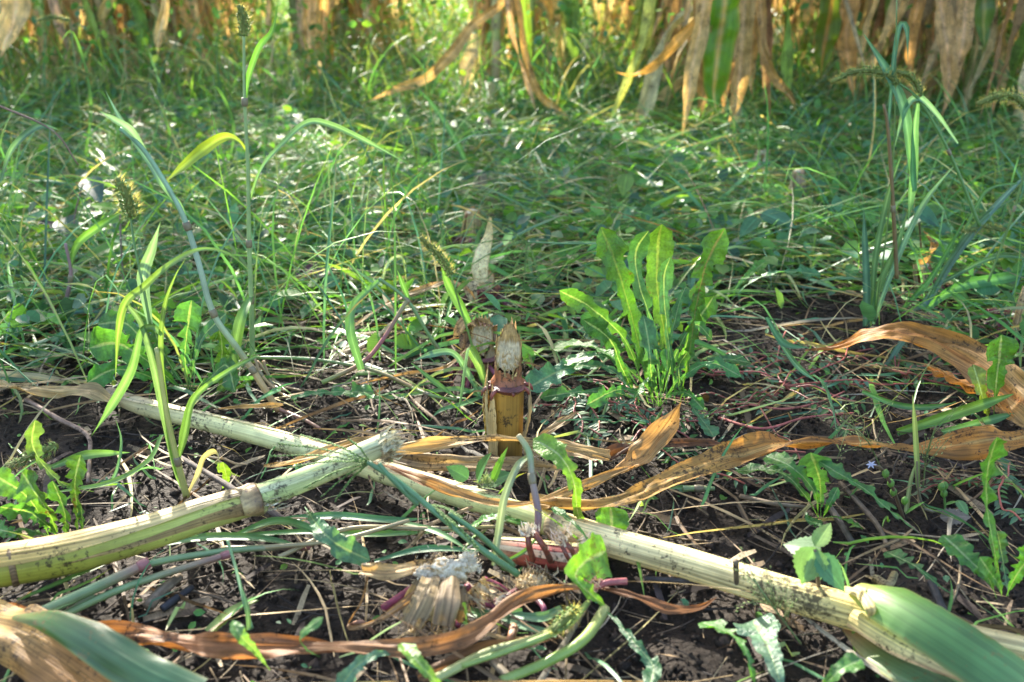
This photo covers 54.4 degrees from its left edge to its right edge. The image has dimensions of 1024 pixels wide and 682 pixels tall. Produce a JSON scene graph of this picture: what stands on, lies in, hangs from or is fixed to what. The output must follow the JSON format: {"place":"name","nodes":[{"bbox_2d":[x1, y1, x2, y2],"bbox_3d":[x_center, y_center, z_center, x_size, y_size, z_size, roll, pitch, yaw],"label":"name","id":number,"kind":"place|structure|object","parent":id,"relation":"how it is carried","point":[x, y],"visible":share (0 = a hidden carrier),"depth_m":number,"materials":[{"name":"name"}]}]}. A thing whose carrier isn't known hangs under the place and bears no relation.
{"place":"outdoors","nodes":[
{"label":"outdoors","id":0,"kind":"place"},
{"bbox_2d":[0,1,1023,681],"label":"soil ground","id":1,"kind":"structure","parent":0,"point":[702,647],"depth_m":0.84,"materials":[{"name":"soil"}]},
{"bbox_2d":[0,420,93,539],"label":"dandelion","id":2,"kind":"object","parent":1,"relation":"on","point":[28,496],"visible":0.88,"depth_m":0.74,"materials":[{"name":"green plant"}]},
{"bbox_2d":[0,599,110,681],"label":"dead corn leaf","id":3,"kind":"object","parent":1,"relation":"on","point":[28,653],"visible":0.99,"depth_m":0.58,"materials":[{"name":"plant"}]},
{"bbox_2d":[12,610,207,681],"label":"corn leaf","id":4,"kind":"object","parent":3,"relation":"on","point":[108,653],"visible":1,"depth_m":0.55,"materials":[{"name":"plant"}]},
{"bbox_2d":[0,379,111,401],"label":"dead corn leaf","id":5,"kind":"object","parent":1,"relation":"on","point":[94,391],"visible":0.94,"depth_m":0.96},
{"bbox_2d":[0,0,115,97],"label":"corn plant","id":6,"kind":"object","parent":1,"relation":"on","point":[14,15],"visible":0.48,"depth_m":2.94,"materials":[{"name":"brown plant"}]},
{"bbox_2d":[24,397,92,484],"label":"fallen twig","id":7,"kind":"object","parent":1,"relation":"on","point":[85,433],"visible":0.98,"depth_m":0.90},
{"bbox_2d":[37,12,92,162],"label":"foxtail grass","id":8,"kind":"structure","parent":1,"relation":"on","point":[55,18],"depth_m":1.92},
{"bbox_2d":[4,438,129,471],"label":"leaf","id":9,"kind":"object","parent":1,"relation":"on","point":[23,460],"visible":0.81,"depth_m":0.87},
{"bbox_2d":[37,176,103,249],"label":"leafy weed","id":10,"kind":"object","parent":1,"relation":"on","point":[98,189],"visible":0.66,"depth_m":1.52,"materials":[{"name":"green plant"}]},
{"bbox_2d":[56,202,146,282],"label":"leafy weed","id":11,"kind":"object","parent":1,"relation":"on","point":[103,249],"visible":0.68,"depth_m":1.31,"materials":[{"name":"green plant"}]},
{"bbox_2d":[54,0,154,90],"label":"corn plant","id":12,"kind":"object","parent":1,"relation":"on","point":[137,10],"visible":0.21,"depth_m":3.19,"materials":[{"name":"brown plant"}]},
{"bbox_2d":[15,0,195,87],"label":"corn plant","id":13,"kind":"object","parent":1,"relation":"on","point":[112,27],"visible":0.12,"depth_m":3.31,"materials":[{"name":"brown plant"}]},
{"bbox_2d":[60,421,162,491],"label":"grass tuft","id":14,"kind":"object","parent":1,"relation":"on","point":[113,479],"visible":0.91,"depth_m":0.82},
{"bbox_2d":[0,105,248,331],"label":"grass tuft","id":15,"kind":"object","parent":1,"relation":"on","point":[81,239],"visible":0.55,"depth_m":1.16,"materials":[{"name":"plant"}]},
{"bbox_2d":[57,0,203,79],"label":"corn plant","id":16,"kind":"object","parent":1,"relation":"on","point":[132,18],"visible":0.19,"depth_m":3.52,"materials":[{"name":"brown plant"}]},
{"bbox_2d":[79,0,237,82],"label":"corn plant","id":17,"kind":"object","parent":1,"relation":"on","point":[181,14],"visible":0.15,"depth_m":3.60,"materials":[{"name":"brown plant"}]},
{"bbox_2d":[87,300,239,391],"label":"dandelion","id":18,"kind":"object","parent":1,"relation":"on","point":[102,342],"visible":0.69,"depth_m":0.99,"materials":[{"name":"green plant"}]},
{"bbox_2d":[92,173,256,498],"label":"foxtail grass","id":19,"kind":"structure","parent":1,"relation":"on","point":[145,280],"depth_m":0.79,"materials":[{"name":"plant"}]},
{"bbox_2d":[9,602,346,658],"bbox_3d":[-0.215,0.183,0.615,0.267,0.020,0.028,4,21,10],"label":"dead corn leaf","id":20,"kind":"object","parent":1,"relation":"on","point":[216,645],"visible":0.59,"depth_m":0.60,"materials":[{"name":"plant"}]},
{"bbox_2d":[0,423,406,587],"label":"fallen corn stalk","id":21,"kind":"object","parent":1,"relation":"on","point":[45,557],"visible":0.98,"depth_m":0.70,"materials":[{"name":"plant"}]},
{"bbox_2d":[100,92,320,429],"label":"foxtail grass","id":22,"kind":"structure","parent":1,"relation":"on","point":[128,130],"depth_m":0.93,"materials":[{"name":"plant"}]},
{"bbox_2d":[153,0,343,89],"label":"corn plant","id":23,"kind":"object","parent":1,"relation":"on","point":[308,15],"visible":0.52,"depth_m":3.07,"materials":[{"name":"beige plant"}]},
{"bbox_2d":[230,620,269,669],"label":"dandelion","id":24,"kind":"object","parent":1,"relation":"on","point":[240,634],"visible":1,"depth_m":0.56,"materials":[{"name":"green plant"}]},
{"bbox_2d":[17,512,495,613],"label":"jointed grass","id":25,"kind":"structure","parent":1,"relation":"on","point":[85,597],"depth_m":0.72,"materials":[{"name":"plant"}]},
{"bbox_2d":[160,0,409,399],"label":"foxtail grass","id":26,"kind":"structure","parent":1,"relation":"on","point":[203,148],"depth_m":0.98,"materials":[{"name":"plant"}]},
{"bbox_2d":[286,0,376,82],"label":"corn plant","id":27,"kind":"object","parent":1,"relation":"on","point":[338,19],"visible":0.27,"depth_m":3.58,"materials":[{"name":"brown plant"}]},
{"bbox_2d":[289,381,374,398],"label":"dandelion","id":28,"kind":"object","parent":1,"relation":"on","point":[357,390],"visible":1,"depth_m":0.98,"materials":[{"name":"green plant"}]},
{"bbox_2d":[304,507,369,565],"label":"dandelion","id":29,"kind":"object","parent":1,"relation":"on","point":[349,549],"visible":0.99,"depth_m":0.69,"materials":[{"name":"green plant"}]},
{"bbox_2d":[335,649,389,681],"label":"dandelion","id":30,"kind":"object","parent":1,"relation":"on","point":[352,670],"visible":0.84,"depth_m":0.57,"materials":[{"name":"green plant"}]},
{"bbox_2d":[204,596,556,636],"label":"cut grass","id":31,"kind":"structure","parent":1,"relation":"on","point":[229,611],"depth_m":0.66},
{"bbox_2d":[347,576,415,630],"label":"dead corn leaf","id":32,"kind":"object","parent":1,"relation":"on","point":[401,604],"visible":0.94,"depth_m":0.65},
{"bbox_2d":[269,434,519,576],"bbox_3d":[-0.089,0.110,0.693,0.200,0.081,0.039,10,23,24],"label":"crabgrass","id":33,"kind":"object","parent":1,"relation":"on","point":[416,499],"visible":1,"depth_m":0.68,"materials":[{"name":"green plant"}]},
{"bbox_2d":[324,61,472,178],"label":"crabgrass","id":34,"kind":"object","parent":1,"relation":"on","point":[449,129],"visible":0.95,"depth_m":1.92,"materials":[{"name":"green plant"}]},
{"bbox_2d":[398,643,440,681],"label":"dandelion","id":35,"kind":"object","parent":1,"relation":"on","point":[412,654],"visible":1,"depth_m":0.55,"materials":[{"name":"green plant"}]},
{"bbox_2d":[366,345,485,418],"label":"grass tuft","id":36,"kind":"object","parent":1,"relation":"on","point":[473,354],"visible":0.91,"depth_m":0.99,"materials":[{"name":"plant"}]},
{"bbox_2d":[291,584,579,657],"bbox_3d":[-0.052,0.179,0.613,0.229,0.027,0.057,-4,21,-10],"label":"dead corn leaf","id":37,"kind":"object","parent":1,"relation":"on","point":[468,634],"visible":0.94,"depth_m":0.60,"materials":[{"name":"plant"}]},
{"bbox_2d":[381,538,508,636],"bbox_3d":[-0.043,0.168,0.646,0.092,0.058,0.088,0,21,0],"label":"toppled corn stump","id":38,"kind":"object","parent":1,"relation":"on","point":[441,594],"visible":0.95,"depth_m":0.65,"materials":[{"name":"plant"}]},
{"bbox_2d":[358,558,436,579],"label":"dead corn leaf","id":39,"kind":"object","parent":38,"relation":"on","point":[380,571],"visible":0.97,"depth_m":0.66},
{"bbox_2d":[417,232,481,382],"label":"foxtail grass","id":40,"kind":"structure","parent":1,"relation":"on","point":[458,303],"depth_m":1.00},
{"bbox_2d":[363,0,567,119],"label":"corn plant","id":41,"kind":"object","parent":1,"relation":"on","point":[493,12],"visible":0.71,"depth_m":2.55,"materials":[{"name":"brown plant"}]},
{"bbox_2d":[447,313,497,394],"bbox_3d":[-0.033,0.012,1.058,0.078,0.080,0.065,0,21,0],"label":"corn stump","id":42,"kind":"object","parent":1,"relation":"on","point":[482,326],"visible":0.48,"depth_m":1.06,"materials":[{"name":"plant"}]},
{"bbox_2d":[446,447,509,487],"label":"leafy weed","id":43,"kind":"object","parent":1,"relation":"on","point":[458,473],"visible":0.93,"depth_m":0.79,"materials":[{"name":"green plant"}]},
{"bbox_2d":[452,217,513,317],"bbox_3d":[-0.040,-0.093,1.267,0.086,0.126,0.073,0,21,0],"label":"corn stump","id":44,"kind":"object","parent":1,"relation":"on","point":[480,270],"visible":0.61,"depth_m":1.27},
{"bbox_2d":[393,453,581,471],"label":"dead corn leaf","id":45,"kind":"object","parent":1,"relation":"on","point":[429,462],"visible":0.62,"depth_m":0.86,"materials":[{"name":"plant"}]},
{"bbox_2d":[416,637,560,681],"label":"dead corn leaf","id":46,"kind":"object","parent":1,"relation":"on","point":[451,659],"visible":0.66,"depth_m":0.61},
{"bbox_2d":[481,317,532,456],"bbox_3d":[-0.004,0.047,0.876,0.046,0.139,0.039,0,21,0],"label":"corn stump","id":47,"kind":"object","parent":1,"relation":"on","point":[507,384],"visible":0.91,"depth_m":0.86,"materials":[{"name":"plant"}]},
{"bbox_2d":[0,0,1018,113],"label":"broadleaf weeds","id":48,"kind":"object","parent":1,"relation":"on","point":[407,8],"visible":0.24,"depth_m":2.93,"materials":[{"name":"green plant"}]},
{"bbox_2d":[0,0,1019,119],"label":"weeds","id":49,"kind":"object","parent":1,"relation":"on","point":[276,44],"visible":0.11,"depth_m":2.90,"materials":[{"name":"green plant"}]},
{"bbox_2d":[2,267,1020,681],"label":"seedlings","id":50,"kind":"object","parent":1,"relation":"on","point":[402,541],"visible":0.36,"depth_m":0.93,"materials":[{"name":"green plant"}]},
{"bbox_2d":[0,26,1023,452],"bbox_3d":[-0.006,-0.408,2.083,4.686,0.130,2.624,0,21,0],"label":"grass","id":51,"kind":"structure","parent":1,"relation":"on","point":[454,251],"depth_m":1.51,"materials":[{"name":"plant"}]},
{"bbox_2d":[257,270,467,390],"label":"jointed grass","id":52,"kind":"structure","parent":51,"relation":"on","point":[360,362],"depth_m":1.01,"materials":[{"name":"plant"}]},
{"bbox_2d":[0,78,1023,371],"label":"broadleaf weeds","id":53,"kind":"object","parent":1,"relation":"on","point":[498,320],"visible":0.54,"depth_m":1.72,"materials":[{"name":"green plant"}]},
{"bbox_2d":[0,94,1023,681],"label":"dead grass","id":54,"kind":"structure","parent":1,"relation":"on","point":[576,624],"depth_m":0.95,"materials":[{"name":"brown plant"}]},
{"bbox_2d":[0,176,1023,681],"bbox_3d":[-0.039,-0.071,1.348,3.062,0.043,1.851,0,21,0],"label":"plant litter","id":55,"kind":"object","parent":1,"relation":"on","point":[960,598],"visible":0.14,"depth_m":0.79,"materials":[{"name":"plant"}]},
{"bbox_2d":[2,354,1023,681],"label":"grass","id":56,"kind":"structure","parent":1,"relation":"on","point":[604,664],"depth_m":0.81,"materials":[{"name":"plant"}]},
{"bbox_2d":[3,230,1023,679],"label":"soil clods","id":57,"kind":"object","parent":1,"relation":"on","point":[621,668],"visible":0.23,"depth_m":0.82,"materials":[{"name":"soil"}]},
{"bbox_2d":[492,433,541,565],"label":"jointed grass","id":58,"kind":"structure","parent":1,"relation":"on","point":[518,464],"depth_m":0.70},
{"bbox_2d":[435,600,609,680],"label":"foxtail grass","id":59,"kind":"structure","parent":1,"relation":"on","point":[569,618],"depth_m":0.61,"materials":[{"name":"plant"}]},
{"bbox_2d":[461,217,596,300],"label":"crabgrass","id":60,"kind":"object","parent":1,"relation":"on","point":[525,243],"visible":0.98,"depth_m":1.26,"materials":[{"name":"green plant"}]},
{"bbox_2d":[491,557,574,638],"bbox_3d":[0.009,0.177,0.673,0.055,0.021,0.085,13,25,31],"label":"cut corn root","id":61,"kind":"object","parent":1,"relation":"on","point":[533,577],"visible":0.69,"depth_m":0.69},
{"bbox_2d":[480,0,588,91],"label":"corn plant","id":62,"kind":"object","parent":1,"relation":"on","point":[538,3],"visible":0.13,"depth_m":3.30,"materials":[{"name":"brown plant"}]},
{"bbox_2d":[523,0,562,92],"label":"corn plant","id":63,"kind":"object","parent":1,"relation":"on","point":[557,17],"visible":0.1,"depth_m":3.16,"materials":[{"name":"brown plant"}]},
{"bbox_2d":[491,520,595,570],"bbox_3d":[0.024,0.145,0.697,0.082,0.053,0.050,4,21,10],"label":"split corn stump","id":64,"kind":"object","parent":1,"relation":"on","point":[559,551],"visible":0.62,"depth_m":0.70,"materials":[{"name":"plant"}]},
{"bbox_2d":[516,0,580,88],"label":"corn plant","id":65,"kind":"object","parent":1,"relation":"on","point":[571,44],"visible":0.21,"depth_m":3.21,"materials":[{"name":"green plant"}]},
{"bbox_2d":[106,387,1023,681],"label":"fallen corn stalk","id":66,"kind":"object","parent":1,"relation":"on","point":[902,635],"visible":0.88,"depth_m":0.65,"materials":[{"name":"beige plant"}]},
{"bbox_2d":[264,434,378,466],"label":"dead corn leaf","id":67,"kind":"object","parent":66,"relation":"on","point":[343,443],"visible":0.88,"depth_m":0.81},
{"bbox_2d":[396,434,610,457],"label":"dead corn leaf","id":68,"kind":"object","parent":66,"relation":"on","point":[427,444],"visible":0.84,"depth_m":0.81,"materials":[{"name":"plant"}]},
{"bbox_2d":[373,462,649,506],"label":"dead corn leaf","id":69,"kind":"object","parent":66,"relation":"on","point":[443,487],"visible":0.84,"depth_m":0.76,"materials":[{"name":"plant"}]},
{"bbox_2d":[530,425,1023,510],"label":"dead corn leaf","id":70,"kind":"object","parent":66,"relation":"on","point":[972,443],"visible":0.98,"depth_m":0.82,"materials":[{"name":"plant"}]},
{"bbox_2d":[533,433,628,538],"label":"dandelion","id":71,"kind":"object","parent":1,"relation":"on","point":[548,447],"visible":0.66,"depth_m":0.73,"materials":[{"name":"green plant"}]},
{"bbox_2d":[522,392,700,448],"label":"creeping weed","id":72,"kind":"object","parent":1,"relation":"on","point":[578,402],"visible":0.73,"depth_m":0.96,"materials":[{"name":"green plant"}]},
{"bbox_2d":[564,532,661,681],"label":"dandelion","id":73,"kind":"object","parent":1,"relation":"on","point":[588,561],"visible":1,"depth_m":0.62,"materials":[{"name":"green plant"}]},
{"bbox_2d":[525,224,750,436],"bbox_3d":[0.123,-0.026,0.981,0.208,0.186,0.169,9,23,21],"label":"dandelion","id":74,"kind":"object","parent":1,"relation":"on","point":[655,247],"visible":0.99,"depth_m":0.97,"materials":[{"name":"green plant"}]},
{"bbox_2d":[615,401,681,472],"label":"dead corn leaf","id":75,"kind":"object","parent":1,"relation":"on","point":[652,441],"visible":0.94,"depth_m":0.83,"materials":[{"name":"plant"}]},
{"bbox_2d":[600,587,717,613],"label":"dead corn leaf","id":76,"kind":"object","parent":1,"relation":"on","point":[661,606],"visible":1,"depth_m":0.65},
{"bbox_2d":[605,438,718,460],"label":"dead corn leaf","id":77,"kind":"object","parent":1,"relation":"on","point":[617,450],"visible":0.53,"depth_m":0.87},
{"bbox_2d":[565,374,781,494],"bbox_3d":[0.120,0.087,0.925,0.157,0.023,0.258,-12,24,-28],"label":"creeping weed","id":78,"kind":"object","parent":1,"relation":"on","point":[645,421],"visible":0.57,"depth_m":0.94,"materials":[{"name":"green plant"}]},
{"bbox_2d":[654,0,696,107],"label":"corn plant","id":79,"kind":"object","parent":1,"relation":"on","point":[679,83],"visible":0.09,"depth_m":2.74,"materials":[{"name":"brown plant"}]},
{"bbox_2d":[617,174,796,237],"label":"leafy weed","id":80,"kind":"object","parent":1,"relation":"on","point":[750,224],"visible":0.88,"depth_m":1.50,"materials":[{"name":"green plant"}]},
{"bbox_2d":[698,619,755,681],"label":"dandelion","id":81,"kind":"object","parent":1,"relation":"on","point":[719,625],"visible":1,"depth_m":0.59,"materials":[{"name":"green plant"}]},
{"bbox_2d":[593,330,865,411],"bbox_3d":[0.245,0.016,1.110,0.296,0.024,0.172,8,23,21],"label":"creeping weed","id":82,"kind":"object","parent":1,"relation":"on","point":[723,372],"visible":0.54,"depth_m":1.07,"materials":[{"name":"green plant"}]},
{"bbox_2d":[609,0,870,136],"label":"corn plant","id":83,"kind":"object","parent":1,"relation":"on","point":[729,39],"visible":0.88,"depth_m":2.31,"materials":[{"name":"brown plant"}]},
{"bbox_2d":[733,613,784,681],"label":"dandelion","id":84,"kind":"object","parent":1,"relation":"on","point":[761,632],"visible":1,"depth_m":0.62,"materials":[{"name":"green plant"}]},
{"bbox_2d":[725,546,801,643],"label":"panicle grass","id":85,"kind":"structure","parent":1,"relation":"on","point":[768,600],"depth_m":0.64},
{"bbox_2d":[731,259,820,299],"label":"dandelion","id":86,"kind":"object","parent":1,"relation":"on","point":[760,264],"visible":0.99,"depth_m":1.21,"materials":[{"name":"green plant"}]},
{"bbox_2d":[658,329,919,459],"bbox_3d":[0.289,0.048,1.026,0.262,0.020,0.340,6,22,14],"label":"creeping weed","id":87,"kind":"object","parent":1,"relation":"on","point":[793,385],"visible":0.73,"depth_m":1.03,"materials":[{"name":"green plant"}]},
{"bbox_2d":[783,523,844,592],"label":"leafy weed","id":88,"kind":"object","parent":1,"relation":"on","point":[811,561],"visible":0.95,"depth_m":0.64,"materials":[{"name":"green plant"}]},
{"bbox_2d":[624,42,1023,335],"bbox_3d":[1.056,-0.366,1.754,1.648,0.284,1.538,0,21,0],"label":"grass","id":89,"kind":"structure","parent":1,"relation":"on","point":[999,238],"depth_m":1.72,"materials":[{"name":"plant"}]},
{"bbox_2d":[734,451,916,531],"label":"dandelion","id":90,"kind":"object","parent":1,"relation":"on","point":[813,463],"visible":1,"depth_m":0.77,"materials":[{"name":"green plant"}]},
{"bbox_2d":[822,652,864,681],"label":"dandelion","id":91,"kind":"object","parent":1,"relation":"on","point":[852,662],"visible":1,"depth_m":0.56,"materials":[{"name":"green plant"}]},
{"bbox_2d":[765,317,1013,434],"bbox_3d":[0.349,0.038,0.906,0.243,0.118,0.031,0,21,0],"label":"grass tuft","id":92,"kind":"object","parent":1,"relation":"on","point":[966,410],"visible":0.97,"depth_m":0.93,"materials":[{"name":"plant"}]},
{"bbox_2d":[807,342,974,394],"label":"creeping weed","id":93,"kind":"object","parent":1,"relation":"on","point":[912,365],"visible":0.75,"depth_m":1.07,"materials":[{"name":"green plant"}]},
{"bbox_2d":[842,205,940,280],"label":"leafy weed","id":94,"kind":"object","parent":1,"relation":"on","point":[927,216],"visible":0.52,"depth_m":1.30,"materials":[{"name":"green plant"}]},
{"bbox_2d":[860,0,925,86],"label":"corn plant","id":95,"kind":"object","parent":1,"relation":"on","point":[883,7],"visible":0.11,"depth_m":3.13,"materials":[{"name":"brown plant"}]},
{"bbox_2d":[830,0,980,326],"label":"foxtail grass","id":96,"kind":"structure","parent":1,"relation":"on","point":[911,138],"depth_m":1.14,"materials":[{"name":"plant"}]},
{"bbox_2d":[866,461,958,518],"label":"flowering weed","id":97,"kind":"object","parent":1,"relation":"on","point":[942,487],"visible":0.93,"depth_m":0.77,"materials":[{"name":"green plant"}]},
{"bbox_2d":[805,321,1023,426],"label":"dead corn leaf","id":98,"kind":"object","parent":1,"relation":"on","point":[961,353],"visible":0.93,"depth_m":1.01,"materials":[{"name":"plant"}]},
{"bbox_2d":[834,0,995,89],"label":"corn plant","id":99,"kind":"object","parent":1,"relation":"on","point":[892,36],"visible":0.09,"depth_m":3.10,"materials":[{"name":"brown plant"}]},
{"bbox_2d":[814,0,1023,143],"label":"corn plant","id":100,"kind":"object","parent":1,"relation":"on","point":[954,43],"visible":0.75,"depth_m":2.38,"materials":[{"name":"brown plant"}]},
{"bbox_2d":[845,0,1014,112],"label":"corn plant","id":101,"kind":"object","parent":1,"relation":"on","point":[902,6],"visible":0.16,"depth_m":2.73,"materials":[{"name":"brown plant"}]},
{"bbox_2d":[904,394,960,513],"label":"grass tuft","id":102,"kind":"object","parent":1,"relation":"on","point":[916,469],"visible":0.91,"depth_m":0.79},
{"bbox_2d":[883,437,1023,598],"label":"dandelion","id":103,"kind":"object","parent":1,"relation":"on","point":[959,547],"visible":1,"depth_m":0.68,"materials":[{"name":"green plant"}]},
{"bbox_2d":[899,85,1023,312],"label":"foxtail grass","id":104,"kind":"structure","parent":1,"relation":"on","point":[991,279],"depth_m":1.24,"materials":[{"name":"plant"}]},
{"bbox_2d":[908,456,1023,524],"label":"creeping weed","id":105,"kind":"object","parent":1,"relation":"on","point":[1003,480],"visible":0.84,"depth_m":0.83,"materials":[{"name":"green plant"}]},
{"bbox_2d":[913,0,1023,119],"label":"corn plant","id":106,"kind":"object","parent":1,"relation":"on","point":[1015,61],"visible":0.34,"depth_m":2.64,"materials":[{"name":"brown plant"}]},
{"bbox_2d":[926,366,1013,416],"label":"dead corn leaf","id":107,"kind":"object","parent":1,"relation":"on","point":[964,384],"visible":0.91,"depth_m":0.98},
{"bbox_2d":[967,335,1018,415],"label":"dandelion","id":108,"kind":"object","parent":1,"relation":"on","point":[1001,352],"visible":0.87,"depth_m":0.93,"materials":[{"name":"green plant"}]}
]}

